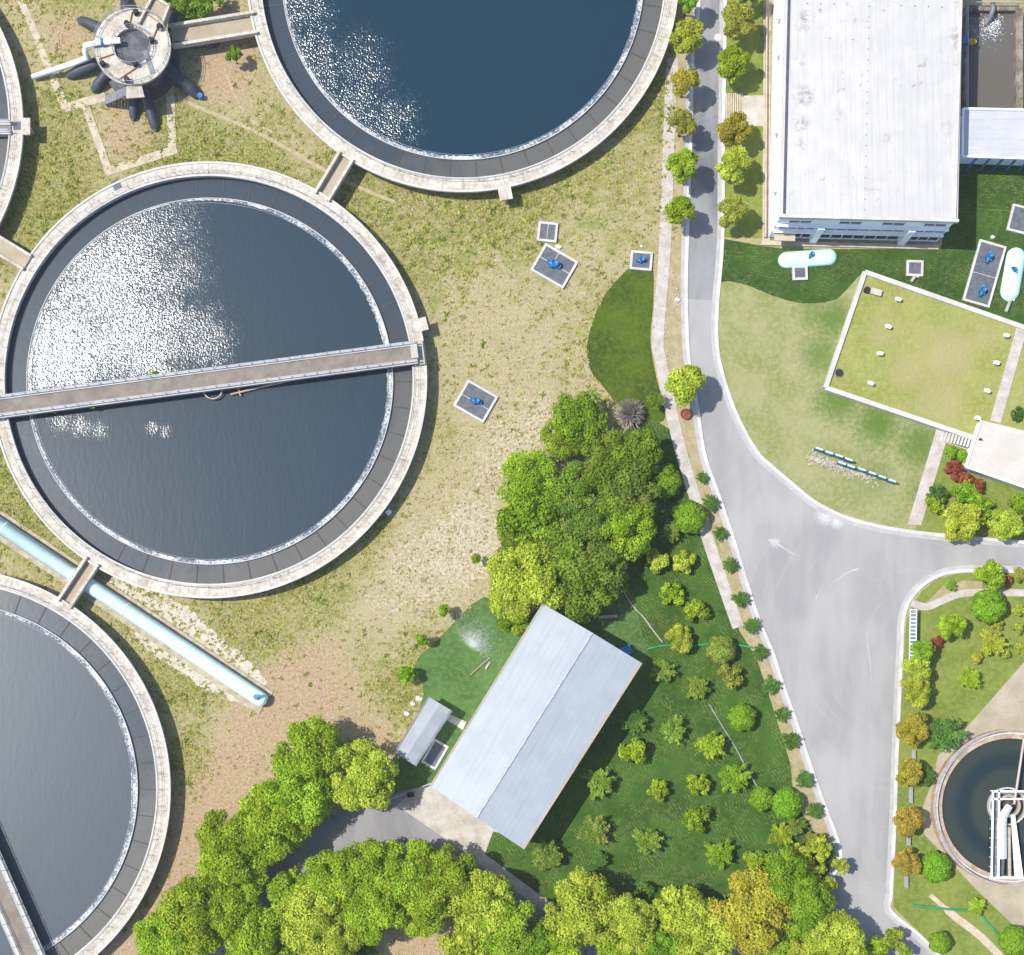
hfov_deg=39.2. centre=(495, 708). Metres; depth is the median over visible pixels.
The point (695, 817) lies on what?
shrub
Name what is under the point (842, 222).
window
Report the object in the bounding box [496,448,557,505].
tree
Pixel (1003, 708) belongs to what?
concrete pad
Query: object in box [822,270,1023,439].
covered reservoir
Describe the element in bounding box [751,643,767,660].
shrub
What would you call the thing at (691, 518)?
shrub
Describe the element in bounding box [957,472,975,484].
shrub
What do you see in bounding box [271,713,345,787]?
tree
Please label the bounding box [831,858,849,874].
tree
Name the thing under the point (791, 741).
shrub
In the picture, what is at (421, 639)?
tree
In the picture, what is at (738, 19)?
tree
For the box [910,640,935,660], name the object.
tree
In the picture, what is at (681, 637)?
shrub
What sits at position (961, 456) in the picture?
shrub
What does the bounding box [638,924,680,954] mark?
tree
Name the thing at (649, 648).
garden hose
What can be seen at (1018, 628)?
shrub
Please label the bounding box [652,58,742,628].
path
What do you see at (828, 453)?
sign panel
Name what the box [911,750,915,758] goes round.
stone bench
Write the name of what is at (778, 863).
tree
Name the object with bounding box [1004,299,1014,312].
riser pipe
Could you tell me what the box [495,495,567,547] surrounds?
tree
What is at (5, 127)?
scraper bridge
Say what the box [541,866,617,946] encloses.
tree
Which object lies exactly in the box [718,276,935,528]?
lawn
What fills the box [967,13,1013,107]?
water
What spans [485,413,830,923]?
lawn
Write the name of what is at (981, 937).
path
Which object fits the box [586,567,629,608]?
tree
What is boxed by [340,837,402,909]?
tree
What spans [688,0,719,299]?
road
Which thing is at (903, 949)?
tree
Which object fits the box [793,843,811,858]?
tree
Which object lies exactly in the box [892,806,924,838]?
tree
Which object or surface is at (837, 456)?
sign panel
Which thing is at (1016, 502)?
shrub
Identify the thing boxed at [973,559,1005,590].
tree
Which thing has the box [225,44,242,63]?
tree
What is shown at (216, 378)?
scraper bridge
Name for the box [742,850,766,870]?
shrub
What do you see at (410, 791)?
boundary rail
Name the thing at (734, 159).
tree
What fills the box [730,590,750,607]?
shrub
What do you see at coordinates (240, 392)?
scum pipe
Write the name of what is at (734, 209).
tree
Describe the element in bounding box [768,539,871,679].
road scuffs
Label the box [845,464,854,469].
sign panel
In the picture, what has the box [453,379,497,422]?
valve pit
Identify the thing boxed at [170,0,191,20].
tree
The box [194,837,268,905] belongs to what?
tree
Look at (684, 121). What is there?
tree
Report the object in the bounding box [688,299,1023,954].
road
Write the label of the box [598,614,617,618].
timber plank
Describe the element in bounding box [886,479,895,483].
sign panel
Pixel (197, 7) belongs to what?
tree
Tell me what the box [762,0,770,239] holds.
pavement
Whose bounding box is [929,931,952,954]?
shrub
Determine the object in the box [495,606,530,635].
tree
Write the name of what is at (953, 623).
tree
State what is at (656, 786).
shrub
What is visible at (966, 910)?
garden hose
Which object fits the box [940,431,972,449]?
steps
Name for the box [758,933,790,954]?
tree
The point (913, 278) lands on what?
riser pipe
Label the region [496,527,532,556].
tree
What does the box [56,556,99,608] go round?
footbridge
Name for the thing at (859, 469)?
sign panel
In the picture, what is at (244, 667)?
sandy patch
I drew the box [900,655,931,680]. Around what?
tree
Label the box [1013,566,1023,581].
shrub
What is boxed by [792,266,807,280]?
valve pit
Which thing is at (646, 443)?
tree
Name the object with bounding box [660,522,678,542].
shrub
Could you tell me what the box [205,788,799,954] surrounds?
road
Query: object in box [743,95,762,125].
pavement
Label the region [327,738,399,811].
tree
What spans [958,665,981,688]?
shrub
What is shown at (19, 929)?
scraper bridge
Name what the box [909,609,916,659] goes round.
slatted canopy
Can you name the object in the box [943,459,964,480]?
shrub
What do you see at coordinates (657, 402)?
shrub
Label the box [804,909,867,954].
tree
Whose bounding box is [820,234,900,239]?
window
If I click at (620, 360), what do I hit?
lawn
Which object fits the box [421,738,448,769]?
valve pit
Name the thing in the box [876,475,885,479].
sign panel
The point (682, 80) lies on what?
tree
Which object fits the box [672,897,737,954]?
tree
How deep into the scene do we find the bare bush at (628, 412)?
188.53 m
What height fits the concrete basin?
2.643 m
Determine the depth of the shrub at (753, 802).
187.81 m
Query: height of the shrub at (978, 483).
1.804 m
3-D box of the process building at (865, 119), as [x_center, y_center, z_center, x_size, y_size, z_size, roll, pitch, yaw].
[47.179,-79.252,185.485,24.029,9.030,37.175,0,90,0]
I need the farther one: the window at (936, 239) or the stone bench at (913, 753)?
the stone bench at (913, 753)
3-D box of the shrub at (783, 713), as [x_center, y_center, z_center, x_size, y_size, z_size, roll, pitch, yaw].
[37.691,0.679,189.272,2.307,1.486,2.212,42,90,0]
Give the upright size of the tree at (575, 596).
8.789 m
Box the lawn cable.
[709,704,756,785]
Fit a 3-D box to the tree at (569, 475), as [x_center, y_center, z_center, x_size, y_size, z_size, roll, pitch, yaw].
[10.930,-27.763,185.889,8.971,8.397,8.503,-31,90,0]
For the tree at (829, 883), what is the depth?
186.43 m
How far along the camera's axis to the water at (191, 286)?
188.45 m
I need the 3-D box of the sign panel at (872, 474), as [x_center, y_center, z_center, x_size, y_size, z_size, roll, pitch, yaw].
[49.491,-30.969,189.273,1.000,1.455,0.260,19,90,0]
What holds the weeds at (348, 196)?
on the ground at (266, 728)
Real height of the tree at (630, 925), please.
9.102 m
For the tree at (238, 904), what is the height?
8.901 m
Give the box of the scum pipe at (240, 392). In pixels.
[230,381,289,395]
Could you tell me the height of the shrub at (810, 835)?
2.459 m
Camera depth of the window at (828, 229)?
186.10 m
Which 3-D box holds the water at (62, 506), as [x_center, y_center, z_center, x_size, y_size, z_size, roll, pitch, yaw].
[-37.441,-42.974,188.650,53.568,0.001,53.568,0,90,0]
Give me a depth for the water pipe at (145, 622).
188.19 m
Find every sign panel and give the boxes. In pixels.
[813,447,822,452]
[823,451,832,455]
[833,454,842,458]
[836,461,845,466]
[843,457,852,462]
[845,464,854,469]
[855,467,865,472]
[866,471,875,476]
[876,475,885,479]
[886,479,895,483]
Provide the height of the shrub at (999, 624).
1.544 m
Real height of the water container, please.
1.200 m
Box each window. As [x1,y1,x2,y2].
[773,234,811,237]
[778,227,815,229]
[787,219,812,223]
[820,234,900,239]
[825,228,905,231]
[837,220,863,224]
[880,222,906,225]
[908,237,940,241]
[915,231,944,232]
[922,223,947,226]
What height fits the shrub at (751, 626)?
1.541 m
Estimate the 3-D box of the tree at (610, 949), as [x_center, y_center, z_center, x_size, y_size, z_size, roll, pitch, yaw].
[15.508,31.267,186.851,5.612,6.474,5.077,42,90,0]
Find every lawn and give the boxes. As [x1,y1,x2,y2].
[393,589,646,793]
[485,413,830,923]
[587,268,664,422]
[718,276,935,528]
[722,164,1023,323]
[724,0,763,237]
[893,573,1023,954]
[915,443,1023,538]
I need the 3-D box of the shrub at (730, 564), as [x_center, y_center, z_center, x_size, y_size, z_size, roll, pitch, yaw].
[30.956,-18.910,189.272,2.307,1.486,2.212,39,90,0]
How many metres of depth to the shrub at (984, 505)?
187.69 m
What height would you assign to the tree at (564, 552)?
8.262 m
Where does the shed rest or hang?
on the lawn at (446, 665)
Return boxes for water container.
[620,644,632,654]
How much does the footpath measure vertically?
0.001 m
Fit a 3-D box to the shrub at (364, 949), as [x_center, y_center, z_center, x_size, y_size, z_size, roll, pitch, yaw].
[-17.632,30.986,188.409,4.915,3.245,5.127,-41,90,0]
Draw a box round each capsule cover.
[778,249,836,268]
[1000,247,1023,300]
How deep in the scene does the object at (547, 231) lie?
189.73 m
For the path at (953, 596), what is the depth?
189.95 m
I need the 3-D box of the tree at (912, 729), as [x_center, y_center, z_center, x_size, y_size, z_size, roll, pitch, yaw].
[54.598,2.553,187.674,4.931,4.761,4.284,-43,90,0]
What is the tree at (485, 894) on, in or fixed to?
on the ground at (266, 728)
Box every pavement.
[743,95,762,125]
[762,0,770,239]
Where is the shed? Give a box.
[394,697,451,765]
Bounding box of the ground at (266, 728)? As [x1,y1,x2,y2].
[0,0,1023,954]
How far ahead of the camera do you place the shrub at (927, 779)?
188.37 m
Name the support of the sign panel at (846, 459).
on the lawn at (777, 353)
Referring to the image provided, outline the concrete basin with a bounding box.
[961,1,1022,115]
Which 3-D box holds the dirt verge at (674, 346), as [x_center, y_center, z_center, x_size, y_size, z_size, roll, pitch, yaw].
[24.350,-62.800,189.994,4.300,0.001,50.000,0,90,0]
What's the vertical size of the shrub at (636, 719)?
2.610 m
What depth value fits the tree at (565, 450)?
186.28 m
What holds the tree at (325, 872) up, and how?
on the ground at (266, 728)
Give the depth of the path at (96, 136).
189.94 m
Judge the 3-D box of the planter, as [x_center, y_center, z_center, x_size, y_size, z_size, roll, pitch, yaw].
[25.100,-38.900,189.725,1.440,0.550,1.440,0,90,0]
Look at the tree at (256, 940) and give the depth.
182.45 m
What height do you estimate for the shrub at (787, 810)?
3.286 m
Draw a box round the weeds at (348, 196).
[0,0,676,954]
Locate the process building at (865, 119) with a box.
[761,0,962,249]
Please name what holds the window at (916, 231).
in the process building at (865, 119)
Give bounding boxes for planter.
[680,408,690,418]
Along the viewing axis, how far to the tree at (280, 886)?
184.16 m
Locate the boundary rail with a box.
[391,783,430,799]
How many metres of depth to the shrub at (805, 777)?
188.72 m
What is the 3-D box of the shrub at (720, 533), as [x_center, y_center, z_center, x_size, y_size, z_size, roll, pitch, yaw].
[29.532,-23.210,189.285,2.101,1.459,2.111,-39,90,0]
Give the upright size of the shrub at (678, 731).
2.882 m
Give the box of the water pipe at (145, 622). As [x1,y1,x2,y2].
[0,517,267,706]
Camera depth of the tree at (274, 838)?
182.16 m
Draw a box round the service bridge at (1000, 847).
[987,739,1023,878]
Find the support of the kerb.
on the road at (842, 702)
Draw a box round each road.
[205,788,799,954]
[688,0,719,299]
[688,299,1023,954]
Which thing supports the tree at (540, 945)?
on the ground at (266, 728)
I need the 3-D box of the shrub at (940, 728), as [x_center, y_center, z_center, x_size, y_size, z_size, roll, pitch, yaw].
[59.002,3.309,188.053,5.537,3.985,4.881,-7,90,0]
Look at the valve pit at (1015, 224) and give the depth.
189.73 m
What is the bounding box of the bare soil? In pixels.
[927,580,982,602]
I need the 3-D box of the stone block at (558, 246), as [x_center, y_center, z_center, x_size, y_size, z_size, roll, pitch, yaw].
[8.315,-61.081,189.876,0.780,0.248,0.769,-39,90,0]
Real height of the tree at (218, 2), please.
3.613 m
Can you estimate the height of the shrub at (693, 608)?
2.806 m
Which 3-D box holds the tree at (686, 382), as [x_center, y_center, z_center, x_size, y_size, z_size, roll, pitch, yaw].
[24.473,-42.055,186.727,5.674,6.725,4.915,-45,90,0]
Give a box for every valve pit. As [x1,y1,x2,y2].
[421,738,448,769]
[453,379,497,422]
[530,243,577,288]
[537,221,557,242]
[629,250,652,271]
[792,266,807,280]
[906,260,923,276]
[962,239,1006,307]
[1006,203,1023,234]
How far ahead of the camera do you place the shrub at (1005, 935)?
187.27 m
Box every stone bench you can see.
[904,876,907,886]
[906,836,910,844]
[908,786,912,802]
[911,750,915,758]
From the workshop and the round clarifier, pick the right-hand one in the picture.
the round clarifier
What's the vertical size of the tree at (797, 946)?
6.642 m
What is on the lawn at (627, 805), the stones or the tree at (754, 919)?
the tree at (754, 919)
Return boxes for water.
[0,68,7,181]
[0,589,155,954]
[0,610,131,954]
[6,178,412,583]
[27,199,391,563]
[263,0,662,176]
[284,0,641,155]
[942,738,1023,874]
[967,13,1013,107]
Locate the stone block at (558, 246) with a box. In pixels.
[555,244,561,249]
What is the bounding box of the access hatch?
[863,286,881,296]
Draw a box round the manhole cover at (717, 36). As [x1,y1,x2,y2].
[714,33,720,40]
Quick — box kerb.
[684,0,1023,954]
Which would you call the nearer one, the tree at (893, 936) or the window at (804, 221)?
the window at (804, 221)
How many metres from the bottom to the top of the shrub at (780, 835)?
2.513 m
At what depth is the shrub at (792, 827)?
188.17 m
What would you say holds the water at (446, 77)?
in the settling tank at (503, 184)
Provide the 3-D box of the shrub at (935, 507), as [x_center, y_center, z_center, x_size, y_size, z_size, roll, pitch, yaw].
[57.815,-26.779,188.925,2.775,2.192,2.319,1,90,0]
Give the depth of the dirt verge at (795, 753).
189.99 m
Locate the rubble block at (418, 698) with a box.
[415,695,421,701]
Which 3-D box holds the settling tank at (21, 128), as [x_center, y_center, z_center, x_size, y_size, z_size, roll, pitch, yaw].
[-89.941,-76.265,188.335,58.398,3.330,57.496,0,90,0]
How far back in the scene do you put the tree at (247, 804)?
183.80 m
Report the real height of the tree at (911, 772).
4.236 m
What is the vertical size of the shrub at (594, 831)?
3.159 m
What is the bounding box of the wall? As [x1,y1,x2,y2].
[764,0,767,237]
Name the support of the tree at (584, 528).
on the ground at (266, 728)
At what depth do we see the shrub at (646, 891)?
187.68 m
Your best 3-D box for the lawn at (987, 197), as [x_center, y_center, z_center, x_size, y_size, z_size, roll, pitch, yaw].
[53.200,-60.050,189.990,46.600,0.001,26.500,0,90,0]
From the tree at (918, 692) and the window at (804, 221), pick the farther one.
the tree at (918, 692)
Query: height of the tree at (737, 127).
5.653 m
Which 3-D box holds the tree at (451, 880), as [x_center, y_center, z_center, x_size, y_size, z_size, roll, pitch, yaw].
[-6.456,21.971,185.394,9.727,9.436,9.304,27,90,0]
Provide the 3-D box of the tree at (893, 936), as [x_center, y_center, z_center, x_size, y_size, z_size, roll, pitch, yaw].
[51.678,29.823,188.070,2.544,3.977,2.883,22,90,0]
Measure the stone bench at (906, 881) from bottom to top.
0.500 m
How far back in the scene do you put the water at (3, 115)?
188.65 m
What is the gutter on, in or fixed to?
on the road at (842, 702)
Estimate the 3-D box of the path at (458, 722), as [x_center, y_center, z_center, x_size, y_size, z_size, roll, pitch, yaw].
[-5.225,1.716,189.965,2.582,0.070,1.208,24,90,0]
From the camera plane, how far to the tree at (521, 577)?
182.14 m
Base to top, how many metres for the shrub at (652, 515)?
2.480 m
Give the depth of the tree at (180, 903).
182.19 m
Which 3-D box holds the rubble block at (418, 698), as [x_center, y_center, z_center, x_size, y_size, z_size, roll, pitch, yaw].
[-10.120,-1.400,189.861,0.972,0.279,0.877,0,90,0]
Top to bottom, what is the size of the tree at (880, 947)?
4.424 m
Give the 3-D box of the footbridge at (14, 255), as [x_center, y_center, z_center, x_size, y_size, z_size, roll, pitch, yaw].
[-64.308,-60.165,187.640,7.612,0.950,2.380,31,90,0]
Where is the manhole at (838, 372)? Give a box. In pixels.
[834,369,842,376]
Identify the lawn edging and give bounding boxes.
[623,590,662,641]
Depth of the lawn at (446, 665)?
190.00 m
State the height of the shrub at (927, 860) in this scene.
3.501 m
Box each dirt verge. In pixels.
[664,48,693,422]
[685,423,824,823]
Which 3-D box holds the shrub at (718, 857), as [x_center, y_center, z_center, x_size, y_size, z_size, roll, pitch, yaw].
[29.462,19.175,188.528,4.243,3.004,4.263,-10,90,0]
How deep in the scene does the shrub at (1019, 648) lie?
188.70 m
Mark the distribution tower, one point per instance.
(136, 59)
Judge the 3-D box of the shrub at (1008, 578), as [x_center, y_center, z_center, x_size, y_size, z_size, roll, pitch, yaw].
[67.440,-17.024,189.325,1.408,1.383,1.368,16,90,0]
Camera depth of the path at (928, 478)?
189.95 m
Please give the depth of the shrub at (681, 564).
188.07 m
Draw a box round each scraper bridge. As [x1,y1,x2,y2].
[0,119,11,136]
[0,340,424,418]
[0,851,45,954]
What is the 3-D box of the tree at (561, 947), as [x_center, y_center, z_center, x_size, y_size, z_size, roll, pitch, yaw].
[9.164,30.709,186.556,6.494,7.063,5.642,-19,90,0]
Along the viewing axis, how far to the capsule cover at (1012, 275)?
189.16 m
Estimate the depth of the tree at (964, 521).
185.72 m
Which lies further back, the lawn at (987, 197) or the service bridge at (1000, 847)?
the lawn at (987, 197)
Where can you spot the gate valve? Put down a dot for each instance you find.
(972, 41)
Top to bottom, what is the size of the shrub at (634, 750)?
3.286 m
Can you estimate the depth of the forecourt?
189.98 m
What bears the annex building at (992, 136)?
on the lawn at (987, 197)
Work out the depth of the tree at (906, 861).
186.41 m
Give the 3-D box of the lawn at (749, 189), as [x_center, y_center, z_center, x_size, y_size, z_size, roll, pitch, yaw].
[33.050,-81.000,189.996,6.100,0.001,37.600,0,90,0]
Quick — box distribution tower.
[31,0,219,131]
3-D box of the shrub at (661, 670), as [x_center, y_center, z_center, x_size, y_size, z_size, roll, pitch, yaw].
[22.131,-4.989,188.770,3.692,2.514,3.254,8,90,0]
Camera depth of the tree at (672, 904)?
184.39 m
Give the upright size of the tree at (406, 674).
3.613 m
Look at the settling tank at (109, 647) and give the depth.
187.70 m
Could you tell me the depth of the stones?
189.89 m
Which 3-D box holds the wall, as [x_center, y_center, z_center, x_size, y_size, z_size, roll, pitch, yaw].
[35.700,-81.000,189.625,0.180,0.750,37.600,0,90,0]
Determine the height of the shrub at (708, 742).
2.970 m
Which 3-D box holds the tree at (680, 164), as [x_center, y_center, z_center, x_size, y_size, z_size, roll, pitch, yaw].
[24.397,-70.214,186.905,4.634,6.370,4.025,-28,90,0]
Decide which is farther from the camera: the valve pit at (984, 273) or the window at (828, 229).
the valve pit at (984, 273)
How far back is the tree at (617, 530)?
183.28 m
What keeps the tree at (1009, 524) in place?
on the lawn at (999, 495)
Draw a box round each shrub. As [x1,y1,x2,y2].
[349,929,379,954]
[531,839,564,871]
[577,815,609,846]
[581,767,616,800]
[591,850,607,869]
[618,737,646,763]
[621,706,648,735]
[632,828,663,855]
[634,881,662,904]
[646,392,665,410]
[646,511,655,525]
[646,548,669,574]
[646,778,669,802]
[647,463,682,498]
[650,658,677,683]
[658,714,685,744]
[659,582,684,605]
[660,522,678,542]
[664,623,692,653]
[672,549,696,573]
[673,499,707,533]
[681,805,711,833]
[683,598,710,622]
[685,675,710,698]
[686,774,711,795]
[694,730,726,758]
[696,471,706,483]
[701,494,719,512]
[704,838,733,870]
[705,635,735,665]
[711,526,728,541]
[717,663,743,689]
[717,761,752,793]
[722,556,738,573]
[727,702,756,731]
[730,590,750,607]
[742,617,760,634]
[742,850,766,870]
[748,786,772,812]
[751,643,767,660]
[762,674,780,695]
[767,822,791,847]
[771,786,802,818]
[773,706,789,722]
[780,732,801,749]
[786,818,807,838]
[795,769,813,787]
[805,802,823,818]
[805,831,824,847]
[821,846,835,863]
[919,765,936,786]
[920,850,951,883]
[924,497,944,513]
[925,483,948,505]
[927,716,968,751]
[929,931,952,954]
[930,635,944,647]
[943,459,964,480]
[944,446,958,458]
[944,580,955,590]
[949,479,978,503]
[956,449,967,462]
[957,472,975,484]
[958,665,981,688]
[968,897,985,916]
[971,589,1006,624]
[971,652,982,663]
[972,493,993,518]
[973,478,983,493]
[979,628,1009,656]
[991,617,1003,630]
[998,925,1023,954]
[1000,648,1010,658]
[1004,574,1012,584]
[1007,493,1023,516]
[1011,406,1023,422]
[1011,604,1023,615]
[1011,622,1023,635]
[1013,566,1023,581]
[1014,642,1023,655]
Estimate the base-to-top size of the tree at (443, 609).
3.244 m
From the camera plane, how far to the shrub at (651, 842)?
187.78 m
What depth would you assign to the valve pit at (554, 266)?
189.73 m
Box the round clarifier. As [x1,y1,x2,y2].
[930,729,1023,885]
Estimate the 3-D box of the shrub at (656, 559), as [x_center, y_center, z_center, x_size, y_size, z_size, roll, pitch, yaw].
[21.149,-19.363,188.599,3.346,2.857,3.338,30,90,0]
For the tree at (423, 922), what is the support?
on the ground at (266, 728)
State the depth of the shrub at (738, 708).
187.72 m
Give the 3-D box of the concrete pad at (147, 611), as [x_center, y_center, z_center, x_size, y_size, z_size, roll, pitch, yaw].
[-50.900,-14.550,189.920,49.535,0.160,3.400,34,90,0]
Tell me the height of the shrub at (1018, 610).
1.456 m
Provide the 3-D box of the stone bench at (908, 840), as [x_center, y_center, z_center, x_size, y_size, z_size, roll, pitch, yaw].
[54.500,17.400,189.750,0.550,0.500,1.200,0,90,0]
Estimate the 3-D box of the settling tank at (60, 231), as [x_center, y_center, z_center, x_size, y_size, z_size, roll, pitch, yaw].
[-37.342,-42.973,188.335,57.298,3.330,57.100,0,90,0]
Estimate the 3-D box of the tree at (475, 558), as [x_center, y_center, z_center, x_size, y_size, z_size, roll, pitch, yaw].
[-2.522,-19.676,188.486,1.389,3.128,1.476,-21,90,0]
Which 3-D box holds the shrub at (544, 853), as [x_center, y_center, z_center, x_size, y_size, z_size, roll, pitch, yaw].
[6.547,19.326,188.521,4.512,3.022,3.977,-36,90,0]
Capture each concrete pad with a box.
[0,510,272,712]
[921,663,1023,931]
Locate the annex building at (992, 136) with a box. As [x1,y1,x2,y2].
[959,107,1023,170]
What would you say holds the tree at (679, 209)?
on the dirt verge at (674, 346)
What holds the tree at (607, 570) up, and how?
on the ground at (266, 728)
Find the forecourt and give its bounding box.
[397,785,547,910]
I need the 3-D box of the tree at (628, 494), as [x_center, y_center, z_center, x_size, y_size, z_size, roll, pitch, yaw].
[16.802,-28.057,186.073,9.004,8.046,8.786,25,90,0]
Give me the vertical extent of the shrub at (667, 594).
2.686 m
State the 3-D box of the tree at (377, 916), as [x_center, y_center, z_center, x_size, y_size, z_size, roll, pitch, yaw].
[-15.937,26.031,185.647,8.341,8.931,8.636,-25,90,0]
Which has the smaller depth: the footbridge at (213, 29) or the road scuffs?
the footbridge at (213, 29)
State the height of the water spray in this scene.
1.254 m
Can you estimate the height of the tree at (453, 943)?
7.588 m
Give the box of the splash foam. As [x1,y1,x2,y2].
[970,14,1011,43]
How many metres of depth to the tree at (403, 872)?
182.37 m
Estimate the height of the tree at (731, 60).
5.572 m
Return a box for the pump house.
[962,420,1023,490]
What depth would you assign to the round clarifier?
188.77 m
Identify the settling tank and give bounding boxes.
[0,27,34,224]
[0,161,428,598]
[0,574,170,954]
[248,0,677,203]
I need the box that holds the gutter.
[681,0,1023,954]
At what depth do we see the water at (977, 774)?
189.20 m
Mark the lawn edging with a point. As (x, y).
(643, 617)
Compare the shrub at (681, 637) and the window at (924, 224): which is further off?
the shrub at (681, 637)
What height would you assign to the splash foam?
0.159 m
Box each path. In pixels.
[17,0,177,175]
[447,715,465,729]
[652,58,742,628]
[908,429,945,524]
[910,589,1023,609]
[929,894,1003,954]
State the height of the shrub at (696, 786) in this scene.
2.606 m
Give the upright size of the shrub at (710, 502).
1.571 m
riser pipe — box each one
[910,275,918,282]
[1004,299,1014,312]
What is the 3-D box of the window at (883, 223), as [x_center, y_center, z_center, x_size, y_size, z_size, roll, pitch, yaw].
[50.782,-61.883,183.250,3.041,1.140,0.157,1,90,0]
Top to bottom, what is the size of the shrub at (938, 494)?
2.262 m
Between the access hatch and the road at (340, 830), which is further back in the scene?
the road at (340, 830)
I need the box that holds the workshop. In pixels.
[430,603,641,848]
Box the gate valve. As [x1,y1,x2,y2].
[962,36,976,45]
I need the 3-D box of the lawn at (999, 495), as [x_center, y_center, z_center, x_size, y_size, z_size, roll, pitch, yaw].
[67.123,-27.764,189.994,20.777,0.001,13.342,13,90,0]
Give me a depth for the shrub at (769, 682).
188.92 m
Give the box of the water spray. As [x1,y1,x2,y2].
[450,608,504,664]
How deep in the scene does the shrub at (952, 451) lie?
188.72 m
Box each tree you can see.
[132,912,193,954]
[155,874,231,954]
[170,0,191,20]
[189,0,213,19]
[194,809,256,863]
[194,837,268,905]
[202,885,264,947]
[210,0,223,6]
[224,906,295,954]
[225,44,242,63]
[231,788,313,865]
[238,781,272,827]
[258,757,336,834]
[265,865,306,917]
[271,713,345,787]
[276,880,347,954]
[301,911,362,954]
[303,849,360,910]
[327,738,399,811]
[337,881,407,945]
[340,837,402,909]
[376,838,442,907]
[395,878,451,938]
[397,665,414,683]
[415,842,479,915]
[416,634,427,644]
[436,927,489,954]
[438,604,450,617]
[445,868,516,941]
[471,553,480,563]
[476,897,536,954]
[485,542,565,623]
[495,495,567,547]
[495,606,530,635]
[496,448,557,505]
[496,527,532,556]
[515,917,555,954]
[536,528,584,583]
[539,416,580,460]
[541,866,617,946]
[544,931,588,954]
[547,458,611,518]
[548,552,616,625]
[549,389,608,450]
[554,493,614,549]
[575,540,627,592]
[580,428,645,498]
[585,493,656,561]
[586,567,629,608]
[594,459,662,519]
[595,935,633,954]
[597,892,658,954]
[618,428,663,476]
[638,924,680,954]
[651,883,707,935]
[664,195,695,224]
[664,364,706,407]
[666,148,698,183]
[667,107,696,136]
[669,19,703,53]
[670,68,700,97]
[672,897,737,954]
[677,0,697,16]
[705,867,795,954]
[714,145,752,184]
[715,110,752,147]
[716,45,751,83]
[717,194,748,228]
[721,0,756,40]
[739,0,756,3]
[748,846,809,911]
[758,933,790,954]
[780,873,837,940]
[784,933,820,954]
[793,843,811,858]
[801,856,827,880]
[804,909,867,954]
[810,836,832,862]
[814,876,837,892]
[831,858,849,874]
[865,933,889,954]
[883,927,903,948]
[891,847,921,876]
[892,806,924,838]
[895,712,928,748]
[895,757,922,787]
[895,942,912,954]
[899,675,931,708]
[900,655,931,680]
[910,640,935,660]
[937,614,966,639]
[941,501,985,541]
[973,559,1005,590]
[986,508,1023,540]
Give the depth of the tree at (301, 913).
182.28 m
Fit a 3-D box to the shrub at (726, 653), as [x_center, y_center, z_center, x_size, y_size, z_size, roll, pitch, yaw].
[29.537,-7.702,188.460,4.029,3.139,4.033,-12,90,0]
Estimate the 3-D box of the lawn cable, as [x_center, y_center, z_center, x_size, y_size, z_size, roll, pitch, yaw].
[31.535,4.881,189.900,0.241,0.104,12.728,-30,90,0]
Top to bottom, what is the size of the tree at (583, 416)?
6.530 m
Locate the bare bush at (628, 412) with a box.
[612,398,645,428]
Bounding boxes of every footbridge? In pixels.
[0,236,32,270]
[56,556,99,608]
[169,10,257,49]
[313,150,353,201]
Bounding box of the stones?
[14,201,878,713]
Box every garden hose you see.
[646,642,752,649]
[912,904,1010,945]
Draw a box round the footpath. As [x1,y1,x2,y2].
[175,75,394,203]
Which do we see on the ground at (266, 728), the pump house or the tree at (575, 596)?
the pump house
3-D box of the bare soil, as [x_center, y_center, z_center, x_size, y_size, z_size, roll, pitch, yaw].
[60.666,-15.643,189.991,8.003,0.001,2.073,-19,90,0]
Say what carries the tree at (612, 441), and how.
on the lawn at (627, 805)
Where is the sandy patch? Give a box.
[108,577,266,706]
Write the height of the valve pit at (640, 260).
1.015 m
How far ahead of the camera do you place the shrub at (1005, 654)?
188.96 m
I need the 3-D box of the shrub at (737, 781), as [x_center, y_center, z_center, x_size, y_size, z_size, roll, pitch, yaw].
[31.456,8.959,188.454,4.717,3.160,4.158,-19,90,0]
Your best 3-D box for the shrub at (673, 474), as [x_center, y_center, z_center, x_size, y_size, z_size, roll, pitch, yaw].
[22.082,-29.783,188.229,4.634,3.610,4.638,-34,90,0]
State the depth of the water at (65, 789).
188.45 m
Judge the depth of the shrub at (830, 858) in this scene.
188.91 m
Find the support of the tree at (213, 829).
on the ground at (266, 728)
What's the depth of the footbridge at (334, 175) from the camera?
187.97 m
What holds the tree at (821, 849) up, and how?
on the lawn at (627, 805)
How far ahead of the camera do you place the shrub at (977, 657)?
188.94 m
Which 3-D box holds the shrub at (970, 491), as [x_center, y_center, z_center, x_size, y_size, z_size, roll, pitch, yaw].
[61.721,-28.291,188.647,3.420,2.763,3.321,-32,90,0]

